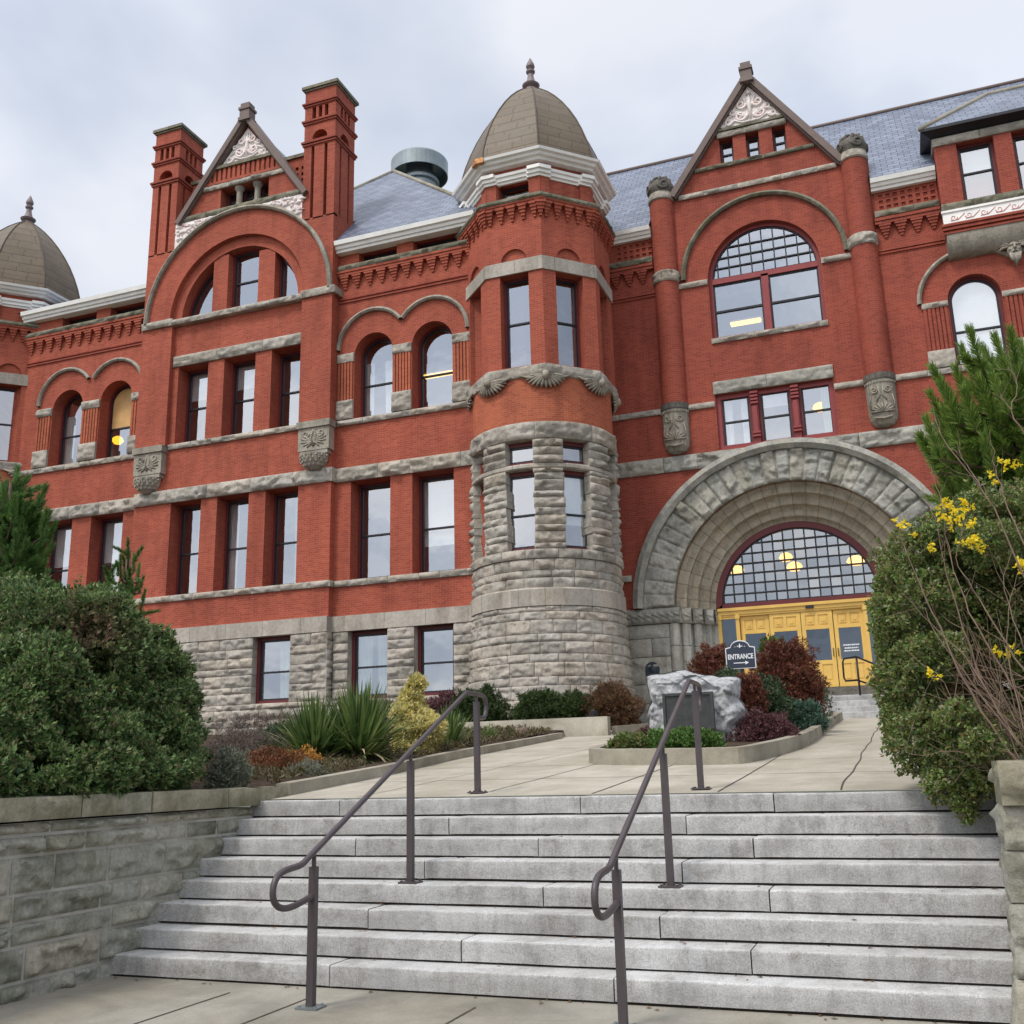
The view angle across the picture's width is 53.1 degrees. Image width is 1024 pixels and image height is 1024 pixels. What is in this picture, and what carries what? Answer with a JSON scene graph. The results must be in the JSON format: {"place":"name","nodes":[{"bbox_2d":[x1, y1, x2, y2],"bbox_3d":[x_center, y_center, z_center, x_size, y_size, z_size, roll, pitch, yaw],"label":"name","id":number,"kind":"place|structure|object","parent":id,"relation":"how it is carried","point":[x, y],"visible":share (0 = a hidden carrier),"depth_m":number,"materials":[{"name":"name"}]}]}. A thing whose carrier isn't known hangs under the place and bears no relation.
{"place":"outdoors","nodes":[
{"label":"outdoors","id":0,"kind":"place"},
{"bbox_2d":[190,729,561,788],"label":"soil","id":1,"kind":"structure","parent":0,"point":[261,782],"depth_m":14.26,"materials":[{"name":"soil"}]},
{"bbox_2d":[0,463,59,588],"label":"pine tree","id":2,"kind":"object","parent":1,"relation":"on","point":[24,540],"visible":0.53,"depth_m":14.66,"materials":[{"name":"green plant"}]},
{"bbox_2d":[0,568,214,798],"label":"hedge","id":3,"kind":"object","parent":1,"relation":"on","point":[99,689],"visible":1,"depth_m":9.29,"materials":[{"name":"green plant"}]},
{"bbox_2d":[101,536,161,615],"bbox_3d":[-5.343,1.397,13.920,0.832,1.878,1.650,8,-17,-33],"label":"pine tree","id":4,"kind":"object","parent":1,"relation":"on","point":[126,582],"visible":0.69,"depth_m":13.74,"materials":[{"name":"green plant"}]},
{"bbox_2d":[203,744,254,788],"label":"lavender","id":5,"kind":"object","parent":1,"relation":"on","point":[229,766],"visible":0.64,"depth_m":10.72,"materials":[{"name":"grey plant"}]},
{"bbox_2d":[204,727,269,768],"bbox_3d":[-3.776,3.295,13.940,1.164,0.769,1.030,-7,-15,20],"label":"dry stem plant","id":6,"kind":"object","parent":1,"relation":"on","point":[236,738],"visible":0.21,"depth_m":13.85,"materials":[{"name":"brown plant"}]},
{"bbox_2d":[208,726,291,751],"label":"dry stem plant","id":7,"kind":"object","parent":1,"relation":"on","point":[263,735],"visible":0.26,"depth_m":16.51,"materials":[{"name":"brown plant"}]},
{"bbox_2d":[208,711,296,737],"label":"dry stem plant","id":8,"kind":"object","parent":1,"relation":"on","point":[237,728],"visible":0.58,"depth_m":27.72,"materials":[{"name":"brown plant"}]},
{"bbox_2d":[254,720,290,749],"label":"green plant","id":9,"kind":"object","parent":1,"relation":"on","point":[272,729],"visible":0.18,"depth_m":17.07,"materials":[{"name":"green plant"}]},
{"bbox_2d":[243,744,312,771],"bbox_3d":[-3.097,3.308,13.211,1.239,0.620,1.148,-7,-15,20],"label":"sedum","id":10,"kind":"object","parent":1,"relation":"on","point":[261,757],"visible":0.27,"depth_m":13.06,"materials":[{"name":"red plant"}]},
{"bbox_2d":[286,743,328,767],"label":"marigold plant","id":11,"kind":"object","parent":1,"relation":"on","point":[311,754],"visible":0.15,"depth_m":13.46,"materials":[{"name":"orange plant"}]},
{"bbox_2d":[285,756,332,779],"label":"cushion plant","id":12,"kind":"object","parent":1,"relation":"on","point":[314,768],"visible":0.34,"depth_m":12.48,"materials":[{"name":"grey plant"}]},
{"bbox_2d":[258,686,371,760],"bbox_3d":[-2.857,3.411,15.230,2.048,1.606,2.073,-7,-15,20],"label":"yucca","id":13,"kind":"object","parent":1,"relation":"on","point":[305,725],"visible":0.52,"depth_m":14.91,"materials":[{"name":"green plant"}]},
{"bbox_2d":[283,676,433,797],"bbox_3d":[-2.300,3.590,15.352,2.426,2.361,2.515,-7,-15,20],"label":"yucca","id":14,"kind":"object","parent":1,"relation":"on","point":[365,714],"visible":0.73,"depth_m":15.12,"materials":[{"name":"green plant"}]},
{"bbox_2d":[194,723,551,783],"bbox_3d":[-3.803,4.268,18.666,6.519,1.271,13.928,-5,-15,15],"label":"ground cover","id":15,"kind":"object","parent":1,"relation":"on","point":[337,762],"visible":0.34,"depth_m":14.82,"materials":[{"name":"brown plant"}]},
{"bbox_2d":[386,670,448,758],"bbox_3d":[-1.580,3.460,17.052,1.080,1.633,1.040,-7,-15,20],"label":"golden conifer","id":16,"kind":"object","parent":1,"relation":"on","point":[411,697],"visible":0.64,"depth_m":16.86,"materials":[{"name":"yellow plant"}]},
{"bbox_2d":[424,686,463,714],"bbox_3d":[-1.825,5.409,28.104,2.052,1.237,2.002,-7,-15,20],"label":"barberry","id":17,"kind":"object","parent":1,"relation":"on","point":[435,702],"visible":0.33,"depth_m":27.73,"materials":[{"name":"purple plant"}]},
{"bbox_2d":[429,698,489,747],"bbox_3d":[-1.103,4.333,18.263,1.618,2.011,1.316,-13,-19,40],"label":"strap leaf plant","id":18,"kind":"object","parent":1,"relation":"on","point":[454,730],"visible":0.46,"depth_m":18.24,"materials":[{"name":"plant"}]},
{"bbox_2d":[449,682,513,721],"bbox_3d":[-0.810,5.230,27.045,1.890,1.500,1.715,-7,-15,20],"label":"dwarf pine","id":19,"kind":"object","parent":1,"relation":"on","point":[498,709],"visible":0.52,"depth_m":26.73,"materials":[{"name":"green plant"}]},
{"bbox_2d":[480,724,505,739],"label":"strap leaf plant","id":20,"kind":"object","parent":1,"relation":"on","point":[489,732],"visible":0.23,"depth_m":20.61,"materials":[{"name":"plant"}]},
{"bbox_2d":[0,58,1023,734],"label":"courthouse","id":21,"kind":"structure","parent":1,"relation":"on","point":[614,446],"depth_m":35.50,"materials":[{"name":"red brick"}]},
{"bbox_2d":[49,524,71,589],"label":"window","id":22,"kind":"structure","parent":21,"relation":"in","point":[59,557],"depth_m":40.39,"materials":[{"name":"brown glass"}]},
{"bbox_2d":[58,394,81,464],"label":"window","id":23,"kind":"structure","parent":21,"relation":"in","point":[71,422],"depth_m":41.56,"materials":[{"name":"brown glass"}]},
{"bbox_2d":[69,315,96,324],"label":"window","id":24,"kind":"structure","parent":21,"relation":"in","point":[93,317],"depth_m":42.34,"materials":[{"name":"black glass"}]},
{"bbox_2d":[97,517,122,583],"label":"window","id":25,"kind":"structure","parent":21,"relation":"in","point":[111,529],"depth_m":39.57,"materials":[{"name":"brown glass"}]},
{"bbox_2d":[106,385,131,457],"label":"window","id":26,"kind":"structure","parent":21,"relation":"in","point":[120,403],"depth_m":40.72,"materials":[{"name":"beige glass"}]},
{"bbox_2d":[117,304,144,314],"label":"window","id":27,"kind":"structure","parent":21,"relation":"in","point":[139,307],"depth_m":41.52,"materials":[{"name":"black glass"}]},
{"bbox_2d":[176,504,200,594],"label":"window","id":28,"kind":"structure","parent":21,"relation":"in","point":[183,509],"depth_m":37.83,"materials":[{"name":"brown glass"}]},
{"bbox_2d":[184,369,207,441],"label":"window","id":29,"kind":"structure","parent":21,"relation":"in","point":[197,380],"depth_m":39.30,"materials":[{"name":"brown glass"}]},
{"bbox_2d":[189,271,213,316],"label":"window","id":30,"kind":"structure","parent":21,"relation":"in","point":[193,308],"depth_m":39.99,"materials":[{"name":"brown glass"}]},
{"bbox_2d":[222,498,248,589],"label":"window","id":31,"kind":"structure","parent":21,"relation":"in","point":[232,523],"depth_m":37.17,"materials":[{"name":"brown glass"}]},
{"bbox_2d":[230,360,254,434],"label":"window","id":32,"kind":"structure","parent":21,"relation":"in","point":[244,372],"depth_m":38.59,"materials":[{"name":"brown glass"}]},
{"bbox_2d":[232,250,260,307],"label":"window","id":33,"kind":"structure","parent":21,"relation":"in","point":[255,252],"depth_m":39.48,"materials":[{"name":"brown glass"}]},
{"bbox_2d":[255,636,289,703],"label":"window","id":34,"kind":"structure","parent":21,"relation":"in","point":[284,641],"depth_m":34.95,"materials":[{"name":"red glass"}]},
{"bbox_2d":[271,491,297,585],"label":"window","id":35,"kind":"structure","parent":21,"relation":"in","point":[277,497],"depth_m":36.42,"materials":[{"name":"brown glass"}]},
{"bbox_2d":[279,256,294,297],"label":"window","id":36,"kind":"structure","parent":21,"relation":"in","point":[282,260],"depth_m":38.71,"materials":[{"name":"brown glass"}]},
{"bbox_2d":[278,352,299,426],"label":"window","id":37,"kind":"structure","parent":21,"relation":"in","point":[297,354],"depth_m":37.79,"materials":[{"name":"brown glass"}]},
{"bbox_2d":[352,629,387,697],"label":"window","id":38,"kind":"structure","parent":21,"relation":"in","point":[362,642],"depth_m":34.12,"materials":[{"name":"white glass"}]},
{"bbox_2d":[358,481,389,578],"bbox_3d":[-4.599,0.675,35.357,1.560,3.490,0.150,-7,-15,20],"label":"window","id":39,"kind":"structure","parent":21,"relation":"in","point":[361,536],"depth_m":35.59,"materials":[{"name":"brown glass"}]},
{"bbox_2d":[361,338,392,416],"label":"window","id":40,"kind":"structure","parent":21,"relation":"in","point":[368,384],"depth_m":36.82,"materials":[{"name":"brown glass"}]},
{"bbox_2d":[364,249,396,260],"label":"window","id":41,"kind":"structure","parent":21,"relation":"in","point":[392,252],"depth_m":37.66,"materials":[{"name":"black glass"}]},
{"bbox_2d":[418,326,452,407],"bbox_3d":[-2.550,-5.012,35.894,1.580,3.180,0.150,-7,-15,20],"label":"window","id":42,"kind":"structure","parent":21,"relation":"in","point":[421,377],"depth_m":36.10,"materials":[{"name":"brown glass"}]},
{"bbox_2d":[418,624,454,695],"bbox_3d":[-2.379,4.802,33.121,1.430,2.290,0.150,-7,-15,20],"label":"window","id":43,"kind":"structure","parent":21,"relation":"in","point":[421,630],"depth_m":33.27,"materials":[{"name":"red glass"}]},
{"bbox_2d":[419,473,453,572],"bbox_3d":[-2.395,0.422,34.567,1.570,3.490,0.170,-7,-15,20],"label":"window","id":44,"kind":"structure","parent":21,"relation":"in","point":[436,492],"depth_m":34.79,"materials":[{"name":"white glass"}]},
{"bbox_2d":[417,236,456,249],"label":"window","id":45,"kind":"structure","parent":21,"relation":"in","point":[452,239],"depth_m":36.89,"materials":[{"name":"black glass"}]},
{"bbox_2d":[424,368,452,378],"bbox_3d":[-2.670,-5.072,37.634,1.263,0.150,0.300,-7,-15,20],"label":"ceiling lamp","id":46,"kind":"object","parent":21,"relation":"attached to","point":[439,372],"visible":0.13,"depth_m":37.55,"materials":[{"name":"white"}]},
{"bbox_2d":[501,184,528,198],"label":"window","id":47,"kind":"structure","parent":21,"relation":"in","point":[525,186],"depth_m":34.92,"materials":[{"name":"black glass"}]},
{"bbox_2d":[504,277,530,368],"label":"window","id":48,"kind":"structure","parent":21,"relation":"in","point":[522,280],"depth_m":33.77,"materials":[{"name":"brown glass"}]},
{"bbox_2d":[510,471,536,550],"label":"window","id":49,"kind":"structure","parent":21,"relation":"in","point":[529,474],"depth_m":32.10,"materials":[{"name":"brown glass"}]},
{"bbox_2d":[509,441,538,465],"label":"window","id":50,"kind":"structure","parent":21,"relation":"in","point":[526,445],"depth_m":32.41,"materials":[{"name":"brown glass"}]},
{"bbox_2d":[556,277,580,367],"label":"window","id":51,"kind":"structure","parent":21,"relation":"in","point":[574,284],"depth_m":33.83,"materials":[{"name":"brown glass"}]},
{"bbox_2d":[563,441,583,464],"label":"window","id":52,"kind":"structure","parent":21,"relation":"in","point":[566,445],"depth_m":32.49,"materials":[{"name":"brown glass"}]},
{"bbox_2d":[563,470,587,549],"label":"window","id":53,"kind":"structure","parent":21,"relation":"in","point":[572,479],"depth_m":32.21,"materials":[{"name":"white glass"}]},
{"bbox_2d":[645,662,659,675],"bbox_3d":[4.666,5.301,33.958,0.480,0.660,0.140,-7,-15,20],"label":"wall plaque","id":54,"kind":"object","parent":21,"relation":"attached to","point":[651,669],"depth_m":33.95,"materials":[{"name":"metal"}]},
{"bbox_2d":[720,141,733,162],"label":"window","id":55,"kind":"structure","parent":21,"relation":"in","point":[730,143],"depth_m":37.67,"materials":[{"name":"black glass"}]},
{"bbox_2d":[721,396,753,445],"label":"window","id":56,"kind":"structure","parent":21,"relation":"in","point":[726,405],"depth_m":35.28,"materials":[{"name":"white glass"}]},
{"bbox_2d":[729,316,761,326],"bbox_3d":[8.571,-6.980,37.551,1.145,0.150,0.300,-7,-15,20],"label":"ceiling lamp","id":57,"kind":"object","parent":21,"relation":"attached to","point":[746,321],"visible":1,"depth_m":37.47,"materials":[{"name":"white"}]},
{"bbox_2d":[746,135,759,156],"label":"window","id":58,"kind":"structure","parent":21,"relation":"in","point":[756,137],"depth_m":37.34,"materials":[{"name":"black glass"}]},
{"bbox_2d":[740,615,769,673],"bbox_3d":[8.252,4.738,34.447,0.950,2.500,0.070,-7,-15,20],"label":"door","id":59,"kind":"structure","parent":21,"relation":"in","point":[749,624],"depth_m":34.66,"materials":[{"name":"yellow paint"}]},
{"bbox_2d":[709,223,826,337],"bbox_3d":[8.904,-8.232,36.074,3.900,4.210,0.280,-7,-15,20],"label":"window","id":60,"kind":"structure","parent":21,"relation":"in","point":[764,276],"depth_m":36.08,"materials":[{"name":"red wood"}]},
{"bbox_2d":[758,390,794,440],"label":"window","id":61,"kind":"structure","parent":21,"relation":"in","point":[779,398],"depth_m":34.86,"materials":[{"name":"red glass"}]},
{"bbox_2d":[772,129,786,150],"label":"window","id":62,"kind":"structure","parent":21,"relation":"in","point":[782,131],"depth_m":37.02,"materials":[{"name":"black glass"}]},
{"bbox_2d":[769,612,802,682],"bbox_3d":[9.165,4.617,34.053,1.010,2.500,0.070,-7,-15,20],"label":"door","id":63,"kind":"structure","parent":21,"relation":"in","point":[783,622],"depth_m":34.26,"materials":[{"name":"yellow paint"}]},
{"bbox_2d":[786,530,802,571],"bbox_3d":[9.903,1.370,36.090,0.560,1.470,0.560,-7,-15,20],"label":"pendant lamp","id":64,"kind":"object","parent":21,"relation":"hanging from","point":[791,565],"visible":0.68,"depth_m":35.83,"materials":[{"name":"yellow"}]},
{"bbox_2d":[716,521,877,609],"bbox_3d":[9.593,1.734,34.608,5.520,2.860,0.250,-7,-15,20],"label":"window","id":65,"kind":"structure","parent":21,"relation":"in","point":[740,551],"depth_m":34.59,"materials":[{"name":"glass"}]},
{"bbox_2d":[798,385,832,435],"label":"window","id":66,"kind":"structure","parent":21,"relation":"in","point":[824,390],"depth_m":34.34,"materials":[{"name":"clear glass"}]},
{"bbox_2d":[800,610,838,686],"bbox_3d":[10.111,4.498,33.677,1.000,2.500,0.133,-7,-15,20],"label":"door","id":67,"kind":"structure","parent":21,"relation":"in","point":[812,620],"depth_m":33.75,"materials":[{"name":"yellow paint"}]},
{"bbox_2d":[832,608,869,686],"bbox_3d":[11.067,4.403,33.392,0.960,2.500,0.133,-7,-15,20],"label":"door","id":68,"kind":"structure","parent":21,"relation":"in","point":[843,618],"depth_m":33.40,"materials":[{"name":"yellow paint"}]},
{"bbox_2d":[846,550,864,565],"bbox_3d":[11.827,1.127,35.396,0.640,1.470,0.640,-7,-15,20],"label":"pendant lamp","id":69,"kind":"object","parent":21,"relation":"hanging from","point":[856,559],"visible":0.67,"depth_m":35.04,"materials":[{"name":"yellow"}]},
{"bbox_2d":[956,140,999,199],"bbox_3d":[15.347,-11.152,33.739,1.160,2.140,0.170,-7,-15,20],"label":"window","id":70,"kind":"structure","parent":21,"relation":"in","point":[978,158],"depth_m":33.87,"materials":[{"name":"white glass"}]},
{"bbox_2d":[948,277,1008,364],"bbox_3d":[15.063,-6.181,33.181,1.630,3.085,0.150,-7,-15,20],"label":"window","id":71,"kind":"structure","parent":21,"relation":"in","point":[977,301],"depth_m":33.28,"materials":[{"name":"white glass"}]},
{"bbox_2d":[1012,133,1023,188],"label":"window","id":72,"kind":"structure","parent":21,"relation":"in","point":[1015,138],"depth_m":33.35,"materials":[{"name":"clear glass"}]},
{"bbox_2d":[459,716,610,737],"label":"wall","id":73,"kind":"structure","parent":1,"relation":"on","point":[585,726],"depth_m":24.52,"materials":[{"name":"concrete"}]},
{"bbox_2d":[509,687,562,719],"bbox_3d":[0.724,5.127,26.477,1.613,1.235,1.544,-7,-15,20],"label":"dwarf pine","id":74,"kind":"object","parent":1,"relation":"on","point":[537,704],"visible":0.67,"depth_m":26.11,"materials":[{"name":"green plant"}]},
{"bbox_2d":[550,686,609,717],"bbox_3d":[1.709,5.069,26.352,1.625,1.132,1.552,-7,-15,20],"label":"dwarf pine","id":75,"kind":"object","parent":1,"relation":"on","point":[572,702],"visible":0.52,"depth_m":25.95,"materials":[{"name":"green plant"}]},
{"bbox_2d":[0,976,959,1023],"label":"sidewalk","id":76,"kind":"structure","parent":0,"point":[120,1000],"depth_m":7.04,"materials":[{"name":"concrete"}]},
{"bbox_2d":[0,786,287,1004],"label":"retaining wall","id":77,"kind":"structure","parent":76,"relation":"on","point":[88,885],"depth_m":8.36,"materials":[{"name":"stone"}]},
{"bbox_2d":[591,679,711,1023],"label":"handrail","id":78,"kind":"object","parent":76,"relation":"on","point":[615,909],"visible":1,"depth_m":7.28,"materials":[{"name":"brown metal"}]},
{"bbox_2d":[988,759,1023,1023],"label":"retaining wall","id":79,"kind":"structure","parent":76,"relation":"on","point":[1006,778],"depth_m":6.17,"materials":[{"name":"stone"}]},
{"bbox_2d":[0,0,1023,297],"label":"sky","id":80,"kind":"structure","parent":0,"point":[86,86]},
{"bbox_2d":[240,789,922,817],"bbox_3d":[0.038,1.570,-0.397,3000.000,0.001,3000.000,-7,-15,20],"label":"ground","id":81,"kind":"structure","parent":0,"point":[633,794],"depth_m":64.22,"materials":[{"name":"concrete"}]},
{"bbox_2d":[109,790,1013,1023],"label":"stone steps","id":82,"kind":"structure","parent":81,"relation":"on","point":[813,873],"depth_m":7.97,"materials":[{"name":"stone"}]},
{"bbox_2d":[269,690,487,1010],"bbox_3d":[-0.923,2.605,8.647,0.170,2.346,3.864,-7,-15,20],"label":"handrail","id":83,"kind":"object","parent":82,"relation":"on","point":[311,900],"visible":1,"depth_m":7.97,"materials":[{"name":"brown metal"}]},
{"bbox_2d":[274,717,988,798],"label":"path","id":84,"kind":"structure","parent":0,"point":[843,755],"depth_m":11.67,"materials":[{"name":"concrete"}]},
{"bbox_2d":[276,733,562,799],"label":"concrete kerb","id":85,"kind":"structure","parent":84,"relation":"on","point":[299,786],"depth_m":13.70,"materials":[{"name":"concrete"}]},
{"bbox_2d":[580,678,646,729],"bbox_3d":[2.595,4.897,25.997,1.750,1.450,1.590,-7,-15,20],"label":"red brown shrub","id":86,"kind":"object","parent":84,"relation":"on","point":[617,701],"visible":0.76,"depth_m":25.63,"materials":[{"name":"orange plant"}]},
{"bbox_2d":[612,723,647,734],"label":"concrete kerb","id":87,"kind":"structure","parent":84,"relation":"on","point":[628,728],"depth_m":24.77,"materials":[{"name":"concrete"}]},
{"bbox_2d":[589,712,842,764],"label":"planter kerb","id":88,"kind":"structure","parent":84,"relation":"on","point":[601,754],"depth_m":13.25,"materials":[{"name":"concrete"}]},
{"bbox_2d":[725,730,802,746],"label":"soil","id":89,"kind":"structure","parent":88,"relation":"in","point":[733,743],"depth_m":14.63,"materials":[{"name":"soil"}]},
{"bbox_2d":[604,730,648,748],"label":"green plant","id":90,"kind":"object","parent":89,"relation":"on","point":[625,739],"visible":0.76,"depth_m":14.19,"materials":[{"name":"green plant"}]},
{"bbox_2d":[643,724,727,747],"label":"green plant","id":91,"kind":"object","parent":89,"relation":"on","point":[681,736],"visible":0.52,"depth_m":13.81,"materials":[{"name":"green plant"}]},
{"bbox_2d":[645,670,748,740],"bbox_3d":[2.840,3.104,15.701,1.575,1.380,0.819,-7,-15,20],"label":"boulder","id":92,"kind":"object","parent":89,"relation":"on","point":[723,709],"visible":0.55,"depth_m":15.47,"materials":[{"name":"grey stone"}]},
{"bbox_2d":[685,641,739,674],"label":"red twig shrub","id":93,"kind":"object","parent":89,"relation":"on","point":[708,661],"visible":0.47,"depth_m":20.01,"materials":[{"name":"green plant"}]},
{"bbox_2d":[725,640,756,672],"bbox_3d":[4.188,3.260,18.517,0.534,1.874,0.108,-7,-15,20],"label":"entrance sign","id":94,"kind":"object","parent":89,"relation":"on","point":[740,654],"visible":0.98,"depth_m":18.63,"materials":[{"name":"metal"}]},
{"bbox_2d":[736,671,770,714],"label":"red twig shrub","id":95,"kind":"object","parent":89,"relation":"on","point":[751,690],"visible":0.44,"depth_m":16.57,"materials":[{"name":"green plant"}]},
{"bbox_2d":[714,665,799,724],"bbox_3d":[3.963,3.255,17.961,1.978,1.179,1.843,-7,-15,20],"label":"clipped evergreen","id":96,"kind":"object","parent":89,"relation":"on","point":[778,699],"visible":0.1,"depth_m":17.63,"materials":[{"name":"green plant"}]},
{"bbox_2d":[722,705,801,741],"bbox_3d":[3.701,3.278,15.367,1.243,0.734,1.113,-7,-15,20],"label":"heather","id":97,"kind":"object","parent":89,"relation":"on","point":[758,726],"visible":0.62,"depth_m":15.12,"materials":[{"name":"purple plant"}]},
{"bbox_2d":[748,633,831,716],"bbox_3d":[5.396,3.361,20.226,1.761,1.945,1.443,-7,-15,20],"label":"red twig shrub","id":98,"kind":"object","parent":89,"relation":"on","point":[788,663],"visible":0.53,"depth_m":19.93,"materials":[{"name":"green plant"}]},
{"bbox_2d":[788,698,831,732],"bbox_3d":[5.324,3.845,19.036,1.211,0.822,1.084,-7,-15,20],"label":"blue spruce","id":99,"kind":"object","parent":89,"relation":"on","point":[810,714],"visible":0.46,"depth_m":18.73,"materials":[{"name":"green plant"}]},
{"bbox_2d":[804,679,840,718],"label":"thin twig shrub","id":100,"kind":"object","parent":89,"relation":"on","point":[827,699],"visible":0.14,"depth_m":24.05,"materials":[{"name":"grey plant"}]},
{"bbox_2d":[825,694,883,718],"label":"entrance steps","id":101,"kind":"structure","parent":84,"relation":"on","point":[858,706],"depth_m":28.50,"materials":[{"name":"concrete"}]},
{"bbox_2d":[842,656,877,694],"bbox_3d":[9.948,4.779,28.314,0.290,1.723,1.812,6,-16,-27],"label":"handrail","id":102,"kind":"object","parent":101,"relation":"on","point":[857,668],"visible":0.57,"depth_m":28.90,"materials":[{"name":"black metal"}]},
{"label":"soil","id":103,"kind":"structure","parent":0,"visible":0},
{"bbox_2d":[864,476,1023,826],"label":"shrub","id":104,"kind":"object","parent":103,"relation":"on","point":[904,682],"visible":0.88,"depth_m":8.44,"materials":[{"name":"green plant"}]},
{"bbox_2d":[869,352,1023,784],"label":"flowering shrub","id":105,"kind":"object","parent":103,"relation":"on","point":[973,539],"visible":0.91,"depth_m":7.58,"materials":[{"name":"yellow plant"}]},
{"bbox_2d":[913,322,1023,523],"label":"pine tree","id":106,"kind":"object","parent":103,"relation":"on","point":[974,420],"visible":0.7,"depth_m":10.42,"materials":[{"name":"green plant"}]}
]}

